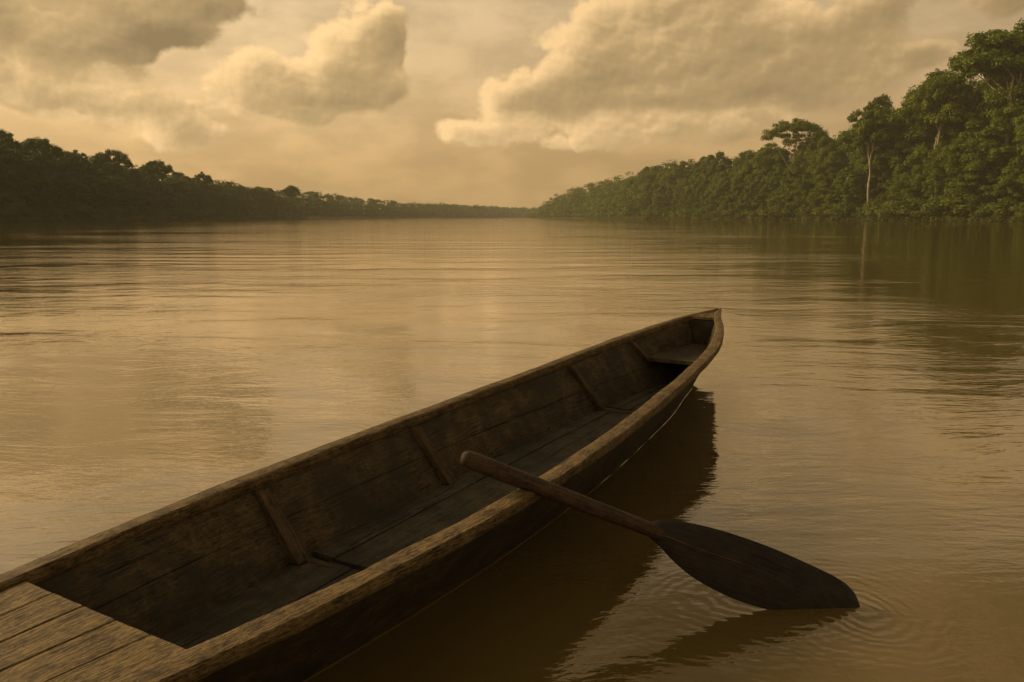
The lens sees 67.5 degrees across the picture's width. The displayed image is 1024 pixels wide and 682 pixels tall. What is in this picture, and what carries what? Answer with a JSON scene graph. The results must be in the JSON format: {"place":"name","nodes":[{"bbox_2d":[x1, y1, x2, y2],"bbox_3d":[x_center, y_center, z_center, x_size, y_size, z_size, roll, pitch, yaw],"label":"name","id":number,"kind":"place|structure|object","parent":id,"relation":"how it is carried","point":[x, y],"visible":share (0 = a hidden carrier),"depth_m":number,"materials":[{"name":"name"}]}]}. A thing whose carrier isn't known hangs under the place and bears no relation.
{"place":"outdoors","nodes":[
{"label":"outdoors","id":0,"kind":"place"},
{"bbox_2d":[0,218,1023,681],"bbox_3d":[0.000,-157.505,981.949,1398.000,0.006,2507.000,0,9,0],"label":"river water","id":1,"kind":"structure","parent":0,"point":[850,410],"depth_m":5.56,"materials":[{"name":"brown liquid"}]},
{"bbox_2d":[0,308,723,681],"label":"canoe","id":2,"kind":"object","parent":1,"relation":"on","point":[304,566],"visible":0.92,"depth_m":2.61,"materials":[{"name":"brown wood"}]},
{"bbox_2d":[460,451,859,608],"bbox_3d":[0.497,0.662,2.598,1.445,0.208,0.064,21,-17,1],"label":"paddle","id":3,"kind":"object","parent":2,"relation":"on","point":[744,570],"visible":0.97,"depth_m":2.58,"materials":[{"name":"brown wood"}]},
{"bbox_2d":[0,0,1023,212],"label":"sky","id":4,"kind":"structure","parent":0,"point":[501,103],"materials":[{"name":"beige"}]},
{"bbox_2d":[2,174,1023,221],"bbox_3d":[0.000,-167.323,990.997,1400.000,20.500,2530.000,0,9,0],"label":"ground","id":5,"kind":"structure","parent":0,"point":[870,197],"depth_m":354.43,"materials":[{"name":"soil"}]},
{"bbox_2d":[0,128,25,215],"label":"emergent tree","id":6,"kind":"object","parent":5,"relation":"on","point":[8,139],"visible":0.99,"depth_m":225.66,"materials":[{"name":"green plant"}]},
{"bbox_2d":[0,146,50,217],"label":"rainforest tree","id":7,"kind":"object","parent":5,"relation":"on","point":[30,167],"visible":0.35,"depth_m":251.76,"materials":[{"name":"green plant"}]},
{"bbox_2d":[13,136,65,219],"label":"emergent tree","id":8,"kind":"object","parent":5,"relation":"on","point":[45,148],"visible":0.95,"depth_m":242.62,"materials":[{"name":"green plant"}]},
{"bbox_2d":[20,140,60,200],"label":"rainforest tree","id":9,"kind":"object","parent":5,"relation":"on","point":[49,164],"visible":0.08,"depth_m":279.11,"materials":[{"name":"green plant"}]},
{"bbox_2d":[35,152,82,205],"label":"rainforest tree","id":10,"kind":"object","parent":5,"relation":"on","point":[61,168],"visible":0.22,"depth_m":285.60,"materials":[{"name":"green plant"}]},
{"bbox_2d":[57,150,92,217],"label":"emergent tree","id":11,"kind":"object","parent":5,"relation":"on","point":[74,157],"visible":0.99,"depth_m":268.37,"materials":[{"name":"green plant"}]},
{"bbox_2d":[87,176,121,216],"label":"rainforest tree","id":12,"kind":"object","parent":5,"relation":"on","point":[106,186],"visible":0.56,"depth_m":295.65,"materials":[{"name":"green plant"}]},
{"bbox_2d":[86,156,126,178],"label":"rainforest tree","id":13,"kind":"object","parent":5,"relation":"on","point":[99,171],"visible":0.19,"depth_m":314.62,"materials":[{"name":"green plant"}]},
{"bbox_2d":[87,155,133,184],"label":"rainforest tree","id":14,"kind":"object","parent":5,"relation":"on","point":[116,175],"visible":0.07,"depth_m":322.89,"materials":[{"name":"green plant"}]},
{"bbox_2d":[90,148,132,220],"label":"emergent tree","id":15,"kind":"object","parent":5,"relation":"on","point":[118,160],"visible":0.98,"depth_m":281.26,"materials":[{"name":"green plant"}]},
{"bbox_2d":[92,175,131,201],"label":"rainforest tree","id":16,"kind":"object","parent":5,"relation":"on","point":[117,183],"visible":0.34,"depth_m":306.92,"materials":[{"name":"green plant"}]},
{"bbox_2d":[0,143,251,216],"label":"forest understory","id":17,"kind":"object","parent":5,"relation":"on","point":[55,199],"visible":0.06,"depth_m":303.69,"materials":[{"name":"green plant"}]},
{"bbox_2d":[121,164,153,190],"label":"rainforest tree","id":18,"kind":"object","parent":5,"relation":"on","point":[140,182],"visible":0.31,"depth_m":349.85,"materials":[{"name":"green plant"}]},
{"bbox_2d":[132,167,162,192],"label":"rainforest tree","id":19,"kind":"object","parent":5,"relation":"on","point":[150,180],"visible":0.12,"depth_m":362.36,"materials":[{"name":"green plant"}]},
{"bbox_2d":[0,214,308,221],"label":"undergrowth","id":20,"kind":"object","parent":5,"relation":"on","point":[55,218],"visible":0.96,"depth_m":298.65,"materials":[{"name":"green plant"}]},
{"bbox_2d":[140,159,176,219],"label":"emergent tree","id":21,"kind":"object","parent":5,"relation":"on","point":[153,166],"visible":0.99,"depth_m":321.23,"materials":[{"name":"green plant"}]},
{"bbox_2d":[161,175,194,195],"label":"rainforest tree","id":22,"kind":"object","parent":5,"relation":"on","point":[177,178],"visible":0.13,"depth_m":404.53,"materials":[{"name":"green plant"}]},
{"bbox_2d":[162,179,199,201],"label":"rainforest tree","id":23,"kind":"object","parent":5,"relation":"on","point":[180,186],"visible":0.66,"depth_m":396.19,"materials":[{"name":"green plant"}]},
{"bbox_2d":[187,177,202,210],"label":"rainforest tree","id":24,"kind":"object","parent":5,"relation":"on","point":[194,186],"visible":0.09,"depth_m":426.18,"materials":[{"name":"green plant"}]},
{"bbox_2d":[191,171,213,218],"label":"emergent tree","id":25,"kind":"object","parent":5,"relation":"on","point":[202,176],"visible":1,"depth_m":363.92,"materials":[{"name":"green plant"}]},
{"bbox_2d":[197,182,220,201],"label":"rainforest tree","id":26,"kind":"object","parent":5,"relation":"on","point":[211,188],"visible":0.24,"depth_m":440.74,"materials":[{"name":"green plant"}]},
{"bbox_2d":[236,185,254,201],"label":"rainforest tree","id":27,"kind":"object","parent":5,"relation":"on","point":[240,189],"visible":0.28,"depth_m":513.01,"materials":[{"name":"green plant"}]},
{"bbox_2d":[243,186,262,202],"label":"rainforest tree","id":28,"kind":"object","parent":5,"relation":"on","point":[253,190],"visible":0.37,"depth_m":532.16,"materials":[{"name":"green plant"}]},
{"bbox_2d":[251,188,276,204],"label":"rainforest tree","id":29,"kind":"object","parent":5,"relation":"on","point":[265,193],"visible":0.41,"depth_m":542.46,"materials":[{"name":"green plant"}]},
{"bbox_2d":[282,185,298,218],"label":"emergent tree","id":30,"kind":"object","parent":5,"relation":"on","point":[292,189],"visible":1,"depth_m":460.32,"materials":[{"name":"green plant"}]},
{"bbox_2d":[212,180,448,217],"bbox_3d":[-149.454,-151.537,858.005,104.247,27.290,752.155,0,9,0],"label":"forest","id":31,"kind":"object","parent":5,"relation":"on","point":[313,204],"visible":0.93,"depth_m":712.95,"materials":[{"name":"green plant"}]},
{"bbox_2d":[421,202,539,217],"bbox_3d":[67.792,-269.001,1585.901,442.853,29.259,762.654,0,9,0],"label":"forest","id":32,"kind":"object","parent":5,"relation":"on","point":[455,210],"visible":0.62,"depth_m":1434.74,"materials":[{"name":"green plant"}]},
{"bbox_2d":[524,159,694,217],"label":"forest","id":33,"kind":"object","parent":5,"relation":"on","point":[606,197],"visible":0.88,"depth_m":714.14,"materials":[{"name":"green plant"}]},
{"bbox_2d":[622,178,634,193],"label":"rainforest tree","id":34,"kind":"object","parent":5,"relation":"on","point":[628,183],"visible":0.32,"depth_m":616.10,"materials":[{"name":"green plant"}]},
{"bbox_2d":[631,173,646,188],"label":"rainforest tree","id":35,"kind":"object","parent":5,"relation":"on","point":[636,184],"visible":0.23,"depth_m":591.77,"materials":[{"name":"green plant"}]},
{"bbox_2d":[637,170,658,189],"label":"rainforest tree","id":36,"kind":"object","parent":5,"relation":"on","point":[649,176],"visible":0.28,"depth_m":565.79,"materials":[{"name":"green plant"}]},
{"bbox_2d":[636,205,659,216],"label":"riverside bush","id":37,"kind":"object","parent":5,"relation":"on","point":[650,208],"visible":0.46,"depth_m":502.81,"materials":[{"name":"green plant"}]},
{"bbox_2d":[651,170,674,190],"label":"rainforest tree","id":38,"kind":"object","parent":5,"relation":"on","point":[660,176],"visible":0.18,"depth_m":527.76,"materials":[{"name":"green plant"}]},
{"bbox_2d":[660,163,683,186],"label":"rainforest tree","id":39,"kind":"object","parent":5,"relation":"on","point":[668,177],"visible":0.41,"depth_m":507.69,"materials":[{"name":"green plant"}]},
{"bbox_2d":[672,160,695,183],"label":"rainforest tree","id":40,"kind":"object","parent":5,"relation":"on","point":[684,172],"visible":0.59,"depth_m":499.21,"materials":[{"name":"green plant"}]},
{"bbox_2d":[698,168,718,199],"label":"rainforest tree","id":41,"kind":"object","parent":5,"relation":"on","point":[712,171],"visible":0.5,"depth_m":444.64,"materials":[{"name":"green plant"}]},
{"bbox_2d":[692,154,726,190],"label":"rainforest tree","id":42,"kind":"object","parent":5,"relation":"on","point":[709,158],"visible":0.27,"depth_m":455.73,"materials":[{"name":"green plant"}]},
{"bbox_2d":[702,150,733,189],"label":"rainforest tree","id":43,"kind":"object","parent":5,"relation":"on","point":[723,162],"visible":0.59,"depth_m":441.84,"materials":[{"name":"green plant"}]},
{"bbox_2d":[732,152,749,174],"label":"rainforest tree","id":44,"kind":"object","parent":5,"relation":"on","point":[736,162],"visible":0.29,"depth_m":418.63,"materials":[{"name":"green plant"}]},
{"bbox_2d":[731,165,751,202],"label":"rainforest tree","id":45,"kind":"object","parent":5,"relation":"on","point":[746,171],"visible":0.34,"depth_m":393.12,"materials":[{"name":"green plant"}]},
{"bbox_2d":[730,163,756,201],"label":"rainforest tree","id":46,"kind":"object","parent":5,"relation":"on","point":[742,178],"visible":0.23,"depth_m":398.89,"materials":[{"name":"green plant"}]},
{"bbox_2d":[735,208,753,217],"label":"riverside bush","id":47,"kind":"object","parent":5,"relation":"on","point":[746,212],"visible":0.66,"depth_m":371.69,"materials":[{"name":"green plant"}]},
{"bbox_2d":[736,151,755,168],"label":"rainforest tree","id":48,"kind":"object","parent":5,"relation":"on","point":[748,156],"visible":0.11,"depth_m":413.49,"materials":[{"name":"green plant"}]},
{"bbox_2d":[741,147,768,182],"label":"rainforest tree","id":49,"kind":"object","parent":5,"relation":"on","point":[762,148],"visible":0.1,"depth_m":400.20,"materials":[{"name":"green plant"}]},
{"bbox_2d":[748,143,791,193],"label":"rainforest tree","id":50,"kind":"object","parent":5,"relation":"on","point":[762,161],"visible":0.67,"depth_m":379.01,"materials":[{"name":"green plant"}]},
{"bbox_2d":[760,118,829,201],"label":"umbrella tree","id":51,"kind":"object","parent":5,"relation":"on","point":[797,126],"visible":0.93,"depth_m":356.36,"materials":[{"name":"green plant"}]},
{"bbox_2d":[784,143,809,172],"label":"rainforest tree","id":52,"kind":"object","parent":5,"relation":"on","point":[800,147],"visible":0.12,"depth_m":366.12,"materials":[{"name":"green plant"}]},
{"bbox_2d":[790,130,830,181],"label":"rainforest tree","id":53,"kind":"object","parent":5,"relation":"on","point":[815,138],"visible":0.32,"depth_m":344.88,"materials":[{"name":"green plant"}]},
{"bbox_2d":[802,169,830,188],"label":"rainforest tree","id":54,"kind":"object","parent":5,"relation":"on","point":[809,177],"visible":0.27,"depth_m":334.64,"materials":[{"name":"green plant"}]},
{"bbox_2d":[809,158,830,191],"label":"rainforest tree","id":55,"kind":"object","parent":5,"relation":"on","point":[815,165],"visible":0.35,"depth_m":330.64,"materials":[{"name":"green plant"}]},
{"bbox_2d":[806,135,849,172],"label":"rainforest tree","id":56,"kind":"object","parent":5,"relation":"on","point":[822,153],"visible":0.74,"depth_m":332.84,"materials":[{"name":"green plant"}]},
{"bbox_2d":[811,202,849,216],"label":"riverside bush","id":57,"kind":"object","parent":5,"relation":"on","point":[819,210],"visible":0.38,"depth_m":301.96,"materials":[{"name":"green plant"}]},
{"bbox_2d":[811,154,851,206],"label":"rainforest tree","id":58,"kind":"object","parent":5,"relation":"on","point":[832,160],"visible":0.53,"depth_m":314.31,"materials":[{"name":"green plant"}]},
{"bbox_2d":[664,81,1018,204],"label":"forest understory","id":59,"kind":"object","parent":5,"relation":"on","point":[871,183],"visible":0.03,"depth_m":307.32,"materials":[{"name":"green plant"}]},
{"bbox_2d":[823,200,861,217],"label":"riverside bush","id":60,"kind":"object","parent":5,"relation":"on","point":[847,207],"visible":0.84,"depth_m":289.75,"materials":[{"name":"green plant"}]},
{"bbox_2d":[825,167,866,205],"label":"rainforest tree","id":61,"kind":"object","parent":5,"relation":"on","point":[840,181],"visible":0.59,"depth_m":299.70,"materials":[{"name":"green plant"}]},
{"bbox_2d":[832,122,859,159],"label":"rainforest tree","id":62,"kind":"object","parent":5,"relation":"on","point":[848,148],"visible":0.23,"depth_m":328.28,"materials":[{"name":"green plant"}]},
{"bbox_2d":[839,177,869,217],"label":"rainforest tree","id":63,"kind":"object","parent":5,"relation":"on","point":[844,189],"visible":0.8,"depth_m":292.49,"materials":[{"name":"green plant"}]},
{"bbox_2d":[847,157,874,202],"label":"rainforest tree","id":64,"kind":"object","parent":5,"relation":"on","point":[851,163],"visible":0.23,"depth_m":307.29,"materials":[{"name":"green plant"}]},
{"bbox_2d":[851,206,871,216],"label":"riverside bush","id":65,"kind":"object","parent":5,"relation":"on","point":[858,212],"visible":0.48,"depth_m":284.06,"materials":[{"name":"green plant"}]},
{"bbox_2d":[846,112,893,194],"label":"rainforest tree","id":66,"kind":"object","parent":5,"relation":"on","point":[853,154],"visible":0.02,"depth_m":305.59,"materials":[{"name":"green plant"}]},
{"bbox_2d":[838,93,903,216],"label":"emergent tree","id":67,"kind":"object","parent":5,"relation":"on","point":[869,124],"visible":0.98,"depth_m":280.69,"materials":[{"name":"green plant"}]},
{"bbox_2d":[853,142,897,197],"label":"rainforest tree","id":68,"kind":"object","parent":5,"relation":"on","point":[862,165],"visible":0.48,"depth_m":296.18,"materials":[{"name":"green plant"}]},
{"bbox_2d":[861,194,890,216],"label":"riverside bush","id":69,"kind":"object","parent":5,"relation":"on","point":[868,208],"visible":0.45,"depth_m":273.89,"materials":[{"name":"green plant"}]},
{"bbox_2d":[864,103,894,180],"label":"rainforest tree","id":70,"kind":"object","parent":5,"relation":"on","point":[887,108],"visible":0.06,"depth_m":312.71,"materials":[{"name":"green plant"}]},
{"bbox_2d":[854,110,917,170],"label":"rainforest tree","id":71,"kind":"object","parent":5,"relation":"on","point":[877,149],"visible":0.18,"depth_m":289.27,"materials":[{"name":"green plant"}]},
{"bbox_2d":[867,141,908,199],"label":"rainforest tree","id":72,"kind":"object","parent":5,"relation":"on","point":[879,172],"visible":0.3,"depth_m":290.71,"materials":[{"name":"green plant"}]},
{"bbox_2d":[870,199,913,217],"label":"riverside bush","id":73,"kind":"object","parent":5,"relation":"on","point":[880,206],"visible":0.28,"depth_m":266.11,"materials":[{"name":"green plant"}]},
{"bbox_2d":[875,192,932,216],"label":"riverside bush","id":74,"kind":"object","parent":5,"relation":"on","point":[894,206],"visible":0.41,"depth_m":256.78,"materials":[{"name":"green plant"}]},
{"bbox_2d":[888,172,922,215],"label":"rainforest tree","id":75,"kind":"object","parent":5,"relation":"on","point":[897,186],"visible":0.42,"depth_m":266.47,"materials":[{"name":"green plant"}]},
{"bbox_2d":[884,121,930,200],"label":"rainforest tree","id":76,"kind":"object","parent":5,"relation":"on","point":[896,155],"visible":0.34,"depth_m":274.95,"materials":[{"name":"green plant"}]},
{"bbox_2d":[898,135,934,198],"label":"rainforest tree","id":77,"kind":"object","parent":5,"relation":"on","point":[921,141],"visible":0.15,"depth_m":270.37,"materials":[{"name":"green plant"}]},
{"bbox_2d":[896,197,943,218],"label":"riverside bush","id":78,"kind":"object","parent":5,"relation":"on","point":[915,204],"visible":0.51,"depth_m":251.70,"materials":[{"name":"green plant"}]},
{"bbox_2d":[900,164,940,197],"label":"rainforest tree","id":79,"kind":"object","parent":5,"relation":"on","point":[917,178],"visible":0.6,"depth_m":260.06,"materials":[{"name":"green plant"}]},
{"bbox_2d":[895,78,949,165],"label":"rainforest tree","id":80,"kind":"object","parent":5,"relation":"on","point":[923,83],"visible":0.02,"depth_m":283.82,"materials":[{"name":"green plant"}]},
{"bbox_2d":[899,113,954,199],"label":"rainforest tree","id":81,"kind":"object","parent":5,"relation":"on","point":[922,151],"visible":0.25,"depth_m":263.23,"materials":[{"name":"green plant"}]},
{"bbox_2d":[887,70,979,195],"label":"emergent tree","id":82,"kind":"object","parent":5,"relation":"on","point":[947,101],"visible":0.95,"depth_m":248.37,"materials":[{"name":"green plant"}]},
{"bbox_2d":[909,197,959,217],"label":"riverside bush","id":83,"kind":"object","parent":5,"relation":"on","point":[931,212],"visible":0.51,"depth_m":244.31,"materials":[{"name":"green plant"}]},
{"bbox_2d":[900,68,973,139],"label":"rainforest tree","id":84,"kind":"object","parent":5,"relation":"on","point":[935,74],"visible":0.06,"depth_m":268.31,"materials":[{"name":"green plant"}]},
{"bbox_2d":[909,117,967,195],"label":"rainforest tree","id":85,"kind":"object","parent":5,"relation":"on","point":[954,128],"visible":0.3,"depth_m":251.56,"materials":[{"name":"green plant"}]},
{"bbox_2d":[923,164,953,201],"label":"rainforest tree","id":86,"kind":"object","parent":5,"relation":"on","point":[935,186],"visible":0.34,"depth_m":249.66,"materials":[{"name":"green plant"}]},
{"bbox_2d":[922,140,983,215],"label":"rainforest tree","id":87,"kind":"object","parent":5,"relation":"on","point":[939,173],"visible":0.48,"depth_m":243.19,"materials":[{"name":"green plant"}]},
{"bbox_2d":[919,187,998,215],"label":"riverside bush","id":88,"kind":"object","parent":5,"relation":"on","point":[947,203],"visible":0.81,"depth_m":234.65,"materials":[{"name":"green plant"}]},
{"bbox_2d":[932,75,986,136],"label":"rainforest tree","id":89,"kind":"object","parent":5,"relation":"on","point":[972,82],"visible":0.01,"depth_m":258.16,"materials":[{"name":"green plant"}]},
{"bbox_2d":[941,196,983,216],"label":"riverside bush","id":90,"kind":"object","parent":5,"relation":"on","point":[973,203],"visible":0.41,"depth_m":232.75,"materials":[{"name":"green plant"}]},
{"bbox_2d":[937,129,1010,176],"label":"rainforest tree","id":91,"kind":"object","parent":5,"relation":"on","point":[971,155],"visible":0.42,"depth_m":240.44,"materials":[{"name":"green plant"}]},
{"bbox_2d":[948,159,1001,214],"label":"rainforest tree","id":92,"kind":"object","parent":5,"relation":"on","point":[978,183],"visible":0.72,"depth_m":235.34,"materials":[{"name":"green plant"}]},
{"bbox_2d":[961,78,1005,183],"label":"rainforest tree","id":93,"kind":"object","parent":5,"relation":"on","point":[979,87],"visible":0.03,"depth_m":252.53,"materials":[{"name":"green plant"}]},
{"bbox_2d":[947,18,1023,201],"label":"emergent tree","id":94,"kind":"object","parent":5,"relation":"on","point":[994,49],"visible":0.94,"depth_m":228.18,"materials":[{"name":"green plant"}]},
{"bbox_2d":[971,201,1003,217],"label":"riverside bush","id":95,"kind":"object","parent":5,"relation":"on","point":[977,212],"visible":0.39,"depth_m":223.78,"materials":[{"name":"green plant"}]},
{"bbox_2d":[958,97,1023,200],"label":"rainforest tree","id":96,"kind":"object","parent":5,"relation":"on","point":[990,144],"visible":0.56,"depth_m":233.08,"materials":[{"name":"green plant"}]},
{"bbox_2d":[962,51,1023,190],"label":"rainforest tree","id":97,"kind":"object","parent":5,"relation":"on","point":[996,98],"visible":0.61,"depth_m":233.49,"materials":[{"name":"green plant"}]},
{"bbox_2d":[984,196,1020,215],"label":"riverside bush","id":98,"kind":"object","parent":5,"relation":"on","point":[1003,207],"visible":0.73,"depth_m":218.12,"materials":[{"name":"green plant"}]},
{"bbox_2d":[990,106,1023,201],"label":"rainforest tree","id":99,"kind":"object","parent":5,"relation":"on","point":[1006,151],"visible":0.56,"depth_m":224.69,"materials":[{"name":"green plant"}]},
{"bbox_2d":[991,166,1023,216],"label":"rainforest tree","id":100,"kind":"object","parent":5,"relation":"on","point":[1004,182],"visible":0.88,"depth_m":222.06,"materials":[{"name":"green plant"}]},
{"bbox_2d":[991,74,1023,178],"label":"rainforest tree","id":101,"kind":"object","parent":5,"relation":"on","point":[1019,150],"visible":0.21,"depth_m":230.90,"materials":[{"name":"green plant"}]},
{"bbox_2d":[999,202,1023,217],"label":"riverside bush","id":102,"kind":"object","parent":5,"relation":"on","point":[1019,209],"visible":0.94,"depth_m":213.13,"materials":[{"name":"green plant"}]},
{"bbox_2d":[1010,123,1023,199],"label":"rainforest tree","id":103,"kind":"object","parent":5,"relation":"on","point":[1020,137],"visible":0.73,"depth_m":217.64,"materials":[{"name":"green plant"}]},
{"bbox_2d":[584,213,1023,221],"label":"riverbank","id":104,"kind":"structure","parent":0,"point":[973,218],"depth_m":285.02,"materials":[{"name":"brown soil"}]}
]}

